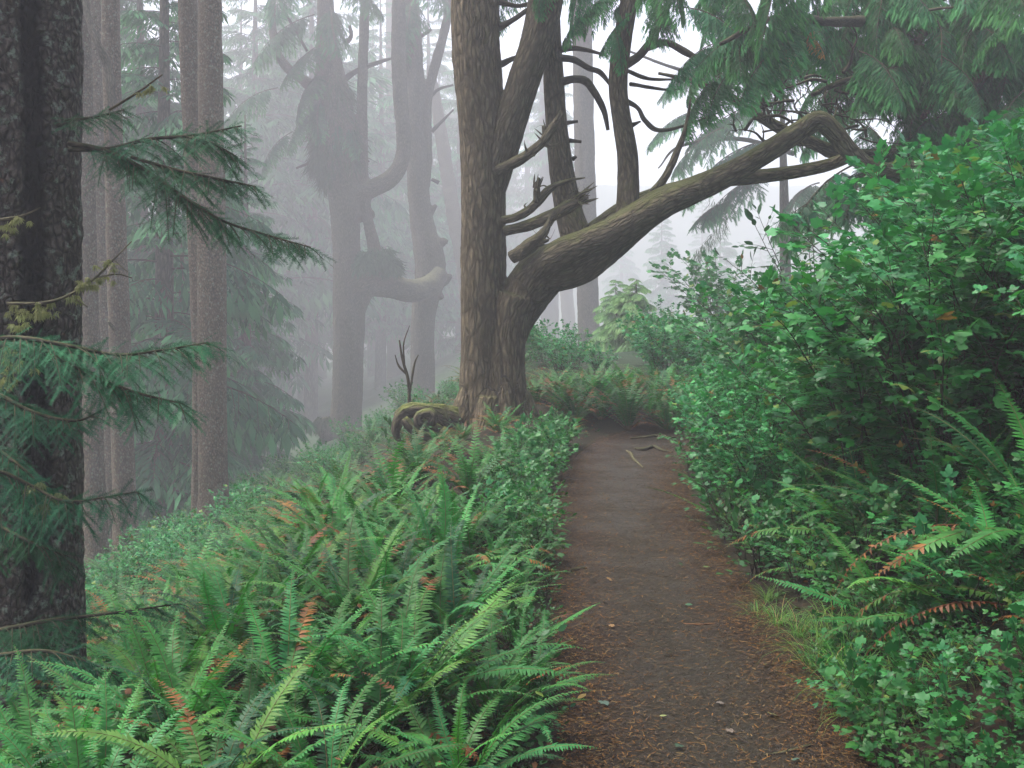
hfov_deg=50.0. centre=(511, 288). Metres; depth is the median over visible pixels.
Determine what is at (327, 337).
misty conifer
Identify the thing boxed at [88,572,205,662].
sword fern
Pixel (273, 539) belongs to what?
sword fern
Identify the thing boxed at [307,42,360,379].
misty conifer
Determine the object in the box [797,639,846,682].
leafy plant
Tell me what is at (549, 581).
salal plant
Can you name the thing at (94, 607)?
sword fern
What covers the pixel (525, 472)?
leafy plant
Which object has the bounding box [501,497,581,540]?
sword fern
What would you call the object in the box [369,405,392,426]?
berry shrub
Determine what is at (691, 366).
berry shrub
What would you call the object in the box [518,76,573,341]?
conifer tree
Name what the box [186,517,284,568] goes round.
sword fern
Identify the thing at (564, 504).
salal plant
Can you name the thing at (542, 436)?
sword fern
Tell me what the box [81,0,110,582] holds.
conifer tree
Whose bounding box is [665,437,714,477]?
leafy plant
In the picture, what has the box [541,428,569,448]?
leafy plant
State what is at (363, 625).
sword fern
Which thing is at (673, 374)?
sword fern
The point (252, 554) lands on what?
sword fern
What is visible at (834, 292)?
berry shrub
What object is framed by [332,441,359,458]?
berry shrub
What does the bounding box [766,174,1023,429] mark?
berry shrub
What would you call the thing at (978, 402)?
leafy plant
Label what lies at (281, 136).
conifer tree
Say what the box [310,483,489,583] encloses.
sword fern
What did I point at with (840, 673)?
leafy plant
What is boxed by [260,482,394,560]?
sword fern
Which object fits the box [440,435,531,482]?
sword fern
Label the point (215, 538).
sword fern
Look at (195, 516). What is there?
berry shrub
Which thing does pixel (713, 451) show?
leafy plant
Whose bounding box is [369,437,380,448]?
leafy plant
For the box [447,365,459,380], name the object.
sword fern
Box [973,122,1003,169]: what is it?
berry shrub
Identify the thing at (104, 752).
sword fern
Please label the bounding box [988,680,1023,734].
leafy plant
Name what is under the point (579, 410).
sword fern
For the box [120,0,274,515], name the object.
understorey conifer
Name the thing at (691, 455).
leafy plant
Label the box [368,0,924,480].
old spruce
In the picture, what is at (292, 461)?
berry shrub
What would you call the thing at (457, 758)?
sword fern
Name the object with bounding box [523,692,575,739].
salal plant
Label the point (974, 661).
leafy plant
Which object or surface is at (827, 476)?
leafy plant
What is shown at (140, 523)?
berry shrub
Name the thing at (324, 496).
sword fern
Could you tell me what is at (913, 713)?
leafy plant
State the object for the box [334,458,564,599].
sword fern
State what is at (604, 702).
fallen leaf
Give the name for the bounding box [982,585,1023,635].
leafy plant
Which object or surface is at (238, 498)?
berry shrub
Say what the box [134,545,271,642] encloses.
sword fern
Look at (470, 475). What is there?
sword fern
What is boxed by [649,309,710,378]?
berry shrub
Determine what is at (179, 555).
sword fern
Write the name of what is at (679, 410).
sword fern
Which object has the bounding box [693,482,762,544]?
salal plant
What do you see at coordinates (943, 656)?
leafy plant
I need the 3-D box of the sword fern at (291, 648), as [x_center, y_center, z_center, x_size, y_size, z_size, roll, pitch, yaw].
[-0.699,1.321,3.988,1.062,0.506,1.191,0,0,0]
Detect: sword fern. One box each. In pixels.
[0,632,160,731]
[0,646,126,767]
[0,661,160,767]
[0,665,234,767]
[0,670,272,767]
[0,698,80,764]
[1,691,97,766]
[12,663,130,763]
[16,622,193,733]
[21,600,279,766]
[26,593,282,761]
[29,645,370,767]
[61,606,184,685]
[78,593,202,667]
[84,549,153,582]
[85,568,159,618]
[85,572,147,602]
[85,575,161,625]
[86,611,168,664]
[87,575,157,611]
[87,578,206,661]
[87,620,118,684]
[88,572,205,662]
[88,601,131,661]
[89,617,126,645]
[91,553,348,680]
[99,580,151,607]
[102,570,201,639]
[112,523,251,599]
[121,569,295,667]
[130,636,366,767]
[132,575,186,621]
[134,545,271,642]
[135,550,220,588]
[137,580,200,619]
[144,546,225,588]
[152,569,456,734]
[157,573,263,637]
[163,558,277,609]
[164,528,245,572]
[164,549,233,594]
[165,544,362,651]
[166,508,369,614]
[173,555,244,592]
[176,661,482,767]
[179,586,437,681]
[184,543,286,590]
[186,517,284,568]
[188,532,230,561]
[197,506,269,538]
[199,513,272,560]
[201,512,228,539]
[208,523,372,597]
[216,502,497,639]
[216,510,282,561]
[220,535,296,567]
[223,512,342,591]
[227,478,340,549]
[229,473,401,565]
[229,576,539,764]
[234,446,431,542]
[241,466,377,543]
[249,462,296,483]
[250,494,322,521]
[254,475,317,506]
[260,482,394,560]
[262,475,299,496]
[268,507,474,600]
[270,549,584,722]
[284,452,313,472]
[285,464,389,505]
[288,457,364,501]
[289,453,391,502]
[298,464,365,500]
[300,485,441,553]
[301,445,353,476]
[301,459,461,529]
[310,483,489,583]
[316,502,437,576]
[319,518,562,645]
[325,433,452,512]
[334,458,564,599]
[340,672,596,767]
[341,527,489,642]
[345,416,388,450]
[358,476,478,517]
[367,412,408,438]
[370,422,453,469]
[371,426,472,483]
[372,487,494,546]
[373,457,402,474]
[378,472,546,558]
[390,395,444,403]
[400,756,421,767]
[406,422,528,495]
[411,388,455,404]
[412,613,613,742]
[420,611,497,684]
[424,436,473,457]
[425,425,457,447]
[429,489,517,526]
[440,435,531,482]
[445,419,482,439]
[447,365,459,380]
[456,521,547,581]
[457,553,545,606]
[459,583,599,644]
[460,537,574,598]
[466,402,526,431]
[466,426,529,465]
[467,608,605,705]
[474,509,569,552]
[485,425,565,457]
[486,465,563,504]
[486,528,564,565]
[496,421,541,439]
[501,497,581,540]
[525,347,549,374]
[525,360,591,382]
[526,372,574,402]
[527,361,589,394]
[529,368,590,404]
[529,375,602,413]
[533,384,614,423]
[541,421,588,441]
[542,409,576,426]
[548,366,633,408]
[553,356,623,382]
[553,369,609,402]
[556,378,637,419]
[564,367,615,387]
[575,371,675,429]
[576,364,647,404]
[589,363,640,386]
[591,373,663,405]
[596,361,653,391]
[612,358,685,396]
[626,362,690,400]
[626,378,680,416]
[631,395,697,429]
[640,376,690,408]
[641,362,690,390]
[646,388,698,422]
[649,470,756,530]
[658,367,695,382]
[662,393,695,427]
[712,500,831,549]
[720,421,990,551]
[726,505,829,558]
[741,418,938,509]
[741,511,914,597]
[753,523,986,631]
[790,420,1023,565]
[806,475,1023,648]
[829,398,1023,548]
[833,364,1023,595]
[843,467,1023,677]
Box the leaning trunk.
[426,65,460,317]
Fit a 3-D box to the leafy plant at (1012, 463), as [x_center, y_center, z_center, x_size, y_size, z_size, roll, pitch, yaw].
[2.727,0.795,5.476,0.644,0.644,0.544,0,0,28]
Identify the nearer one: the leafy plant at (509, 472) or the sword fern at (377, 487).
the sword fern at (377, 487)
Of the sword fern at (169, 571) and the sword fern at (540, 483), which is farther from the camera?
the sword fern at (169, 571)
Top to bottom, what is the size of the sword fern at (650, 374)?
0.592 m
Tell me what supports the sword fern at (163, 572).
on the ground at (739, 236)
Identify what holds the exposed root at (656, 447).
on the path
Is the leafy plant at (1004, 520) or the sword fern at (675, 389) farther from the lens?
the sword fern at (675, 389)
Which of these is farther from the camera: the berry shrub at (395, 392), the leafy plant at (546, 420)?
the berry shrub at (395, 392)
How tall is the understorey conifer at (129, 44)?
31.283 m
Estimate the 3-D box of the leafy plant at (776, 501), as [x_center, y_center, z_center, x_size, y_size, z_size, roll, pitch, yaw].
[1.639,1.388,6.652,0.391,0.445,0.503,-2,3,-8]
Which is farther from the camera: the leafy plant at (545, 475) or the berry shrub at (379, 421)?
the berry shrub at (379, 421)
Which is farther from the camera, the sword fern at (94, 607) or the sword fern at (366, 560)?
the sword fern at (94, 607)
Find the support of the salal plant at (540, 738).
on the ground at (739, 236)
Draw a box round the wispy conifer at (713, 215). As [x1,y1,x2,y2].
[630,51,825,294]
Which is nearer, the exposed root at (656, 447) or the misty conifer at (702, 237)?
the exposed root at (656, 447)
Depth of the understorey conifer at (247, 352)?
41.67 m
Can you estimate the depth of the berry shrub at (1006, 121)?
9.12 m
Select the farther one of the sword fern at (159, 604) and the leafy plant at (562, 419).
the leafy plant at (562, 419)
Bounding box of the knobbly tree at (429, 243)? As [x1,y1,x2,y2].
[405,0,453,397]
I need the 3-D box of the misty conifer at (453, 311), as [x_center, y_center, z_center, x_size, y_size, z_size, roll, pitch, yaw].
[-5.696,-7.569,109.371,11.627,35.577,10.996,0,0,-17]
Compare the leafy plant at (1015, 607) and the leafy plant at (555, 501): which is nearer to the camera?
the leafy plant at (1015, 607)
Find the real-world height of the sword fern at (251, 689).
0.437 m
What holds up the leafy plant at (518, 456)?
on the ground at (739, 236)
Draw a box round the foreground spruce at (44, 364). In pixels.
[0,0,335,755]
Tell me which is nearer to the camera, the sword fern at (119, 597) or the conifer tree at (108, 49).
the sword fern at (119, 597)
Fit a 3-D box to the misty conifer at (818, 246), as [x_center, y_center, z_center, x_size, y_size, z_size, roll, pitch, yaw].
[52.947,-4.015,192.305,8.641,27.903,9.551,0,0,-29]
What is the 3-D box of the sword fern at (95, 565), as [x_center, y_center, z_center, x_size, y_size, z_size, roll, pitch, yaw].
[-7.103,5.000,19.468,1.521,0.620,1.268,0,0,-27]
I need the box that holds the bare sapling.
[395,325,418,445]
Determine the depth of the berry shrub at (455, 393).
15.30 m
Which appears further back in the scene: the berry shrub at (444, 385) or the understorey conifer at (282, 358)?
the understorey conifer at (282, 358)
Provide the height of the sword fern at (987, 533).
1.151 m
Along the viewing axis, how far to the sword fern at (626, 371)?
15.54 m
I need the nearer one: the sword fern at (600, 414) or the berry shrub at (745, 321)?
the berry shrub at (745, 321)
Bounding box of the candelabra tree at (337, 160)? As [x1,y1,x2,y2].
[224,0,447,446]
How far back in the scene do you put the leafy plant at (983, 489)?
5.48 m
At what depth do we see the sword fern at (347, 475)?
8.51 m
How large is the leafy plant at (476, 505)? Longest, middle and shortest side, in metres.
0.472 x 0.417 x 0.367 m
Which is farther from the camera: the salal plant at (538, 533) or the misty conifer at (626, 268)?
the misty conifer at (626, 268)
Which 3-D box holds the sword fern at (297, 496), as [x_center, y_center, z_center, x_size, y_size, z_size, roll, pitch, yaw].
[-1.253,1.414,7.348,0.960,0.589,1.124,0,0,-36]
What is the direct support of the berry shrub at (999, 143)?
on the ground at (739, 236)
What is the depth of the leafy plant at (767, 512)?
6.68 m
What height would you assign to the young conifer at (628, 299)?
2.776 m
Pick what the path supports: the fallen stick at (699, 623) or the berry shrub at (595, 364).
the fallen stick at (699, 623)
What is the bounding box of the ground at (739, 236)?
[47,170,1023,767]
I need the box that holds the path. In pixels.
[551,405,874,767]
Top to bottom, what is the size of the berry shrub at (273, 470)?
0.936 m
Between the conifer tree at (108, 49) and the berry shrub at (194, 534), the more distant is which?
the conifer tree at (108, 49)
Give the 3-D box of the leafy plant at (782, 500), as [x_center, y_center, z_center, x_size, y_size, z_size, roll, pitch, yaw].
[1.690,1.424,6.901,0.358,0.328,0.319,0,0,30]
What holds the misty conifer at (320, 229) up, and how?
on the ground at (739, 236)
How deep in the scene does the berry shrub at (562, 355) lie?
16.39 m
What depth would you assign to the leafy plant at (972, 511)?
4.95 m
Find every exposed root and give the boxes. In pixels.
[626,450,643,467]
[631,434,683,438]
[634,445,673,452]
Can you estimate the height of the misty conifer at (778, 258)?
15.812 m
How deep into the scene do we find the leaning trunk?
87.54 m
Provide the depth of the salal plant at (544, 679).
4.32 m
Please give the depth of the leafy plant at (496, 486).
7.38 m
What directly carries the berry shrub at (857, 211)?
on the ground at (739, 236)
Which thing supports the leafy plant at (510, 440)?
on the ground at (739, 236)
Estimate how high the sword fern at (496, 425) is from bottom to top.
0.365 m
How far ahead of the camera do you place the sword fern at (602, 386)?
13.62 m
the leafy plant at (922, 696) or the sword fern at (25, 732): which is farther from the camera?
the sword fern at (25, 732)
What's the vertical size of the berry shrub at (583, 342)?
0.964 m
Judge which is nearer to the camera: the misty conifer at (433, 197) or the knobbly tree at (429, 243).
the knobbly tree at (429, 243)
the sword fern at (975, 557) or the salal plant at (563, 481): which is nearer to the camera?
the sword fern at (975, 557)
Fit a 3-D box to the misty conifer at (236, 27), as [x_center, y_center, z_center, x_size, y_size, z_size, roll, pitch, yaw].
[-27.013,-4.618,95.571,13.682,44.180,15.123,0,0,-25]
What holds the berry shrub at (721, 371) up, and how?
on the ground at (739, 236)
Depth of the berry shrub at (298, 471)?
23.90 m
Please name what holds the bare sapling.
on the ground at (739, 236)
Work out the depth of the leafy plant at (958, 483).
6.29 m
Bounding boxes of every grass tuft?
[735,596,781,620]
[743,582,794,602]
[748,612,885,675]
[753,595,816,628]
[756,602,827,642]
[761,595,869,649]
[769,621,928,684]
[791,658,888,726]
[797,625,930,717]
[803,645,976,723]
[807,584,940,657]
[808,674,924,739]
[813,587,876,655]
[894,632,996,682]
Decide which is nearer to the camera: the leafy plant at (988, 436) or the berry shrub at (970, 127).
the leafy plant at (988, 436)
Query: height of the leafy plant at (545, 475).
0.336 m
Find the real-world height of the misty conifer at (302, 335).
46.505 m
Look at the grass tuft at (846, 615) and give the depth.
5.05 m
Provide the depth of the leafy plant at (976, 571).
4.67 m
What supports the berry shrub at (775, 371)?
on the ground at (739, 236)
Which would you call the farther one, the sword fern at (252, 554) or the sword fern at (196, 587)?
the sword fern at (252, 554)
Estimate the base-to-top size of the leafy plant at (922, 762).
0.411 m
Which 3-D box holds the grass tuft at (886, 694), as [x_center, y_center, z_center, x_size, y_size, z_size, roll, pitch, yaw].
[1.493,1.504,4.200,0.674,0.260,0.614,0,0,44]
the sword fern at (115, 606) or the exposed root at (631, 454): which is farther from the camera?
the exposed root at (631, 454)
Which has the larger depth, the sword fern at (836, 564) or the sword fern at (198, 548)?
the sword fern at (198, 548)
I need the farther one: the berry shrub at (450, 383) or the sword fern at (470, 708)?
the berry shrub at (450, 383)
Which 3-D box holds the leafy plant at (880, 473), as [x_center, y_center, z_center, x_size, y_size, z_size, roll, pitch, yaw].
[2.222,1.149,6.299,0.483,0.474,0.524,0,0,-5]
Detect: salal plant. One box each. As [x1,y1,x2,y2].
[372,438,408,464]
[380,428,414,454]
[383,416,416,445]
[444,668,547,754]
[469,600,542,656]
[478,533,544,587]
[481,608,566,682]
[490,585,530,613]
[490,724,546,767]
[494,508,566,557]
[501,522,564,572]
[506,608,553,647]
[509,563,561,600]
[520,664,573,705]
[521,488,576,531]
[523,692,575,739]
[528,598,565,628]
[530,557,566,585]
[536,473,567,502]
[685,487,774,553]
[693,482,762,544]
[694,467,751,521]
[699,466,739,501]
[702,506,807,580]
[724,472,789,527]
[728,498,809,565]
[773,511,842,561]
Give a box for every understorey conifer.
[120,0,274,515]
[120,0,309,538]
[121,2,181,279]
[135,208,249,526]
[225,115,313,490]
[226,127,316,484]
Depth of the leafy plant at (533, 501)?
7.07 m
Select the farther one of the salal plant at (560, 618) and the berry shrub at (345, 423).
the berry shrub at (345, 423)
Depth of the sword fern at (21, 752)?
3.78 m
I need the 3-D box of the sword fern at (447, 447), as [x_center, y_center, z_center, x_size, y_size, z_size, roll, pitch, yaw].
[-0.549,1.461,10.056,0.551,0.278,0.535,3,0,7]
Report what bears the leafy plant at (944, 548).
on the ground at (739, 236)
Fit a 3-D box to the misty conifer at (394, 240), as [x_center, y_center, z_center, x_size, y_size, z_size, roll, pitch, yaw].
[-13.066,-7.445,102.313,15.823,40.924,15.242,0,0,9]
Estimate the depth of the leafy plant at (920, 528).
4.69 m
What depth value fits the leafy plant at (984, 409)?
6.55 m
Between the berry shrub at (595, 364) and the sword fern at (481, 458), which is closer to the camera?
the sword fern at (481, 458)
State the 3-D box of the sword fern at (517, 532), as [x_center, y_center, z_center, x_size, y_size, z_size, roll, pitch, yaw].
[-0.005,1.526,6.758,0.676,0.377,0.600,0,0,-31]
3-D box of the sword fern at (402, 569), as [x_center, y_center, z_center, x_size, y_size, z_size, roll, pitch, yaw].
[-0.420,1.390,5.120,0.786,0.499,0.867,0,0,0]
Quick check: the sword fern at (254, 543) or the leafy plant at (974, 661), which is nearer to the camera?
the leafy plant at (974, 661)
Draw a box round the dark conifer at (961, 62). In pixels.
[658,0,1023,263]
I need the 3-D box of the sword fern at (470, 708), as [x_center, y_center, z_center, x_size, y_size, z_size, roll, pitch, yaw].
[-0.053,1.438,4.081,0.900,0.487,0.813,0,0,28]
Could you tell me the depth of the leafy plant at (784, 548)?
5.97 m
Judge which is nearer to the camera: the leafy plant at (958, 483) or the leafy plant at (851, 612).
the leafy plant at (851, 612)
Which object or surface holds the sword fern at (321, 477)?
on the ground at (739, 236)
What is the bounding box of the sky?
[122,0,1005,217]
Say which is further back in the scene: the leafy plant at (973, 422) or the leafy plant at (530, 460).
the leafy plant at (530, 460)
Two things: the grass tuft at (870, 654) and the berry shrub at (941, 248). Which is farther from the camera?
the berry shrub at (941, 248)
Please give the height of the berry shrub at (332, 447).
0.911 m
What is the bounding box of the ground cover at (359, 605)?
[15,347,1023,767]
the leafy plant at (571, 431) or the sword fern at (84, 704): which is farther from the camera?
the leafy plant at (571, 431)
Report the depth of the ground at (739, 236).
6.78 m
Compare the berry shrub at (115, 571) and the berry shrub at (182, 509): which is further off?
the berry shrub at (182, 509)
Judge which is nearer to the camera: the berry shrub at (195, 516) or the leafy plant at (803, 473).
the leafy plant at (803, 473)
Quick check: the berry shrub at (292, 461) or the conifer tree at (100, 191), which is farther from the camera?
the berry shrub at (292, 461)
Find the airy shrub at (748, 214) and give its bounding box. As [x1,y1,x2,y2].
[714,203,863,344]
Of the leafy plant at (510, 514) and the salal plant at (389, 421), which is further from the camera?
the salal plant at (389, 421)
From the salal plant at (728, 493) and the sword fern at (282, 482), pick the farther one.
the sword fern at (282, 482)
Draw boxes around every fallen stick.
[568,567,586,571]
[684,623,714,624]
[764,743,813,755]
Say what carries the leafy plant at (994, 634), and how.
on the ground at (739, 236)
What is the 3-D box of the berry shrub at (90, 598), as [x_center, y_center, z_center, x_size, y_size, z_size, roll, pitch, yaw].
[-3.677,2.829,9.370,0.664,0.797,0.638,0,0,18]
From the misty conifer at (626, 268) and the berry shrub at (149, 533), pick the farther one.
the misty conifer at (626, 268)
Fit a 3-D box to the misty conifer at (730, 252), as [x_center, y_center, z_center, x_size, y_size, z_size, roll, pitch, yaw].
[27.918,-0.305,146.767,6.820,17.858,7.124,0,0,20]
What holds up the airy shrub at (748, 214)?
on the ground at (739, 236)
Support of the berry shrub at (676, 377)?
on the ground at (739, 236)
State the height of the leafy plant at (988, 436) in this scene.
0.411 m
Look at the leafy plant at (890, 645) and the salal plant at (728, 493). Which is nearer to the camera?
the leafy plant at (890, 645)
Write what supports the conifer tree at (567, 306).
on the ground at (739, 236)
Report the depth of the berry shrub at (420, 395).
26.42 m
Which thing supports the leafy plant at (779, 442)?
on the ground at (739, 236)
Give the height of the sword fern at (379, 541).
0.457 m
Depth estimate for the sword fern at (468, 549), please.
6.12 m
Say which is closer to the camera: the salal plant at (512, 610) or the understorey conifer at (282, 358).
the salal plant at (512, 610)
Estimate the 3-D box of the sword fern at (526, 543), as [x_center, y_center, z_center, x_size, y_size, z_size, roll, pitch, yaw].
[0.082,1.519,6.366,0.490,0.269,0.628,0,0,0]
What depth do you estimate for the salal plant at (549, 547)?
6.24 m
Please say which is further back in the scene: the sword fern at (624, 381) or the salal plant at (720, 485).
the sword fern at (624, 381)
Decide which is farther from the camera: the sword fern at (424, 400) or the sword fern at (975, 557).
the sword fern at (424, 400)
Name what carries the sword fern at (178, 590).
on the ground at (739, 236)
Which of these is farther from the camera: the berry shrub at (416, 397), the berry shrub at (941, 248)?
the berry shrub at (416, 397)
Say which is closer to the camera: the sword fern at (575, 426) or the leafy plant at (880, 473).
the leafy plant at (880, 473)
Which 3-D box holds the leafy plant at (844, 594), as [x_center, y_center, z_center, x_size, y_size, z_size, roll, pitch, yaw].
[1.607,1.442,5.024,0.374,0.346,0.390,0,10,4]
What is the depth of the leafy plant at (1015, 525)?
4.75 m
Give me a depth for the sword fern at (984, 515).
4.61 m
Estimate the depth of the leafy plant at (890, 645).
4.22 m
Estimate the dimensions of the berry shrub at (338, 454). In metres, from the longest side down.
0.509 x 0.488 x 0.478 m
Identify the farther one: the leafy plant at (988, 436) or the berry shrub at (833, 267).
the berry shrub at (833, 267)
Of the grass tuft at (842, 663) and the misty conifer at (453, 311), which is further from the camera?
the misty conifer at (453, 311)
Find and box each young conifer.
[588,280,628,350]
[595,278,664,352]
[663,312,681,351]
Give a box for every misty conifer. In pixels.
[172,6,275,381]
[187,0,373,396]
[222,2,322,391]
[227,0,409,420]
[266,0,369,402]
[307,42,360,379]
[322,0,452,390]
[326,21,435,377]
[365,0,457,359]
[403,34,513,348]
[405,54,507,357]
[454,68,521,251]
[506,91,540,318]
[599,246,643,316]
[637,219,689,319]
[678,202,718,322]
[697,224,740,312]
[742,223,772,306]
[764,241,779,287]
[793,238,826,283]
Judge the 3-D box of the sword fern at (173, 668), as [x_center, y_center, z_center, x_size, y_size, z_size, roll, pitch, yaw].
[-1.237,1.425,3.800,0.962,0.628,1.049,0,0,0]
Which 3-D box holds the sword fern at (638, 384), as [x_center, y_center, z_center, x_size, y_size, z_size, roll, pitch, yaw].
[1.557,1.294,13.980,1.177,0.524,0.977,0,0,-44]
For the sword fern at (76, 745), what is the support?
on the ground at (739, 236)
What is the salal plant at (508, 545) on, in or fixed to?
on the ground at (739, 236)
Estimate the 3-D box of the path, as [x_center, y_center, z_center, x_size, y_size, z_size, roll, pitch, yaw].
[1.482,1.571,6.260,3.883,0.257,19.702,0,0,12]
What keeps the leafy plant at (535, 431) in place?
on the ground at (739, 236)
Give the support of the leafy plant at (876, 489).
on the ground at (739, 236)
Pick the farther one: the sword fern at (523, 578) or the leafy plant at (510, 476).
the leafy plant at (510, 476)
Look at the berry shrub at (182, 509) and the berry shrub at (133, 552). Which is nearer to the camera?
the berry shrub at (133, 552)
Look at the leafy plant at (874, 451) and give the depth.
5.97 m
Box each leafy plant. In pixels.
[289,458,302,474]
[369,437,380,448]
[431,390,451,403]
[449,476,518,548]
[457,485,509,540]
[460,471,524,529]
[471,442,532,490]
[475,481,520,524]
[484,421,550,477]
[484,453,548,512]
[486,486,553,532]
[490,443,531,480]
[492,499,539,545]
[493,464,531,489]
[494,477,561,528]
[496,452,534,484]
[499,480,537,518]
[500,434,540,468]
[503,459,549,491]
[504,412,555,454]
[504,495,570,560]
[508,447,557,491]
[510,436,544,463]
[515,409,558,441]
[518,440,569,482]
[520,434,575,478]
[521,406,567,451]
[522,423,578,468]
[525,471,563,507]
[536,405,581,438]
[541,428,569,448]
[541,435,568,466]
[543,430,570,459]
[553,421,578,448]
[658,419,712,470]
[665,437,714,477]
[672,455,764,529]
[686,444,727,485]
[687,444,727,495]
[688,409,711,457]
[693,408,740,456]
[703,445,790,517]
[708,432,763,478]
[717,454,742,484]
[726,436,784,496]
[730,463,798,524]
[731,500,785,554]
[740,512,797,568]
[750,481,823,544]
[751,518,844,601]
[754,493,805,525]
[760,535,820,586]
[773,475,862,552]
[781,462,847,533]
[793,552,875,616]
[794,641,895,721]
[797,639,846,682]
[801,472,929,564]
[806,480,926,587]
[809,594,893,656]
[813,436,887,502]
[818,448,937,538]
[818,618,873,665]
[819,648,928,749]
[822,565,902,632]
[827,418,953,504]
[828,651,882,696]
[832,673,961,767]
[842,571,932,636]
[852,617,961,712]
[852,708,1002,767]
[853,651,967,739]
[862,449,924,522]
[865,429,989,527]
[866,464,1016,581]
[870,606,952,665]
[881,639,986,730]
[887,426,972,484]
[889,512,996,626]
[894,439,1016,537]
[901,578,971,638]
[903,415,966,468]
[904,603,988,674]
[906,351,1023,438]
[914,672,1023,767]
[918,618,1013,692]
[923,386,1023,458]
[929,542,1008,599]
[936,538,1023,614]
[938,477,1015,540]
[944,396,1005,441]
[949,500,1023,571]
[951,417,1023,511]
[956,430,1020,494]
[957,489,1023,568]
[959,736,1023,767]
[961,728,1023,766]
[965,559,1023,629]
[974,630,1023,729]
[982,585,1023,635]
[985,514,1023,574]
[987,413,1023,474]
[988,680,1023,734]
[990,615,1023,685]
[992,454,1023,507]
[1001,452,1023,494]
[1008,514,1023,560]
[1008,601,1023,616]
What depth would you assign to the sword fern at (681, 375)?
15.32 m
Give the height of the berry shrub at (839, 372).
1.690 m
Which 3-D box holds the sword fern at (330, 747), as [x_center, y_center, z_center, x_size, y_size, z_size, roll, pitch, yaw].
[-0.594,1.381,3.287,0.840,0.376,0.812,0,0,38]
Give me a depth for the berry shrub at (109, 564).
19.04 m
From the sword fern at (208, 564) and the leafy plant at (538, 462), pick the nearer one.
the sword fern at (208, 564)
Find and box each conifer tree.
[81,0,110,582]
[82,0,139,558]
[91,0,111,557]
[178,0,197,517]
[197,0,229,532]
[237,0,329,410]
[367,0,403,378]
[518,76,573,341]
[527,110,576,344]
[563,0,599,344]
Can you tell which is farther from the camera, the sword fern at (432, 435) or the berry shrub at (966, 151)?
the sword fern at (432, 435)
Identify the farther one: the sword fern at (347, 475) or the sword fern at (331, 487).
the sword fern at (347, 475)
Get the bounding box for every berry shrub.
[84,553,145,607]
[85,577,114,620]
[95,521,171,593]
[95,534,166,598]
[98,556,125,578]
[121,512,181,569]
[122,533,201,592]
[137,513,189,566]
[139,517,165,535]
[139,522,159,542]
[149,506,221,558]
[156,509,219,563]
[161,508,190,531]
[164,538,190,565]
[172,503,190,516]
[202,490,247,539]
[208,478,273,527]
[211,483,284,542]
[229,474,248,501]
[229,481,244,507]
[229,499,262,522]
[232,474,254,494]
[237,472,276,506]
[237,483,265,506]
[262,462,286,476]
[262,481,297,513]
[282,453,300,474]
[290,461,308,480]
[295,442,344,481]
[296,440,336,475]
[322,441,345,453]
[322,447,353,463]
[329,416,361,449]
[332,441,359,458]
[339,431,376,465]
[357,414,389,438]
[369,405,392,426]
[369,410,392,435]
[379,379,420,411]
[389,394,428,437]
[397,384,432,402]
[436,377,457,396]
[439,379,457,399]
[444,379,458,405]
[525,318,570,366]
[525,320,545,362]
[534,323,592,377]
[546,319,602,373]
[575,342,620,373]
[616,295,696,373]
[616,312,703,379]
[622,323,664,364]
[646,248,757,350]
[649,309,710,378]
[654,333,743,416]
[659,307,735,374]
[663,308,705,331]
[664,279,802,437]
[667,369,790,468]
[668,341,756,412]
[668,355,728,425]
[668,362,812,494]
[672,349,783,419]
[680,358,794,455]
[681,317,722,350]
[684,394,814,515]
[688,285,745,339]
[689,286,770,406]
[692,340,758,383]
[697,343,808,467]
[712,251,1019,509]
[712,271,796,409]
[718,282,790,335]
[728,276,805,422]
[742,292,842,358]
[748,304,918,480]
[752,293,886,437]
[757,425,870,525]
[759,336,936,478]
[760,286,876,407]
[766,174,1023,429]
[770,182,1023,518]
[785,270,934,432]
[802,221,972,386]
[814,138,1002,284]
[821,177,1023,471]
[822,232,938,309]
[825,234,895,294]
[838,161,1023,424]
[841,130,1023,395]
[842,130,992,300]
[845,121,983,214]
[849,191,915,249]
[861,123,1023,423]
[885,166,1023,450]
[891,106,1023,192]
[904,110,1023,242]
[920,189,1023,362]
[921,110,1023,219]
[933,117,1023,181]
[950,135,1023,202]
[969,251,1023,340]
[972,122,1023,171]
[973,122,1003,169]
[993,128,1023,206]
[997,260,1023,315]
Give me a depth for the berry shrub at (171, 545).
10.19 m
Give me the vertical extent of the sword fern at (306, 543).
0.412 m
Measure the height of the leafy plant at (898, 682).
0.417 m
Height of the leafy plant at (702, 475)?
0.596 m
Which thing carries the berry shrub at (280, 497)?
on the ground at (739, 236)
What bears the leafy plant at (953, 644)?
on the ground at (739, 236)
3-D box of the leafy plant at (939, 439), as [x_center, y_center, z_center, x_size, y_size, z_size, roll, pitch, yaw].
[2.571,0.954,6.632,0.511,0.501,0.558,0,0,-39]
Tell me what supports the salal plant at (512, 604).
on the ground at (739, 236)
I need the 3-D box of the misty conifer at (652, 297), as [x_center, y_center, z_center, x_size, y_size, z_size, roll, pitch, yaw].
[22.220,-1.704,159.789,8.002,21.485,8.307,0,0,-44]
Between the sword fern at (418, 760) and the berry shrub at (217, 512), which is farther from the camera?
the berry shrub at (217, 512)
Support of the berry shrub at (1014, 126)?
on the ground at (739, 236)
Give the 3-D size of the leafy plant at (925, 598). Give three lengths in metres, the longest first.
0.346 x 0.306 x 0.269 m
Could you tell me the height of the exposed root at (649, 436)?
0.044 m
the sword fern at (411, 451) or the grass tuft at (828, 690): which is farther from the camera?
the sword fern at (411, 451)
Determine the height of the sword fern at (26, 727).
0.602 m

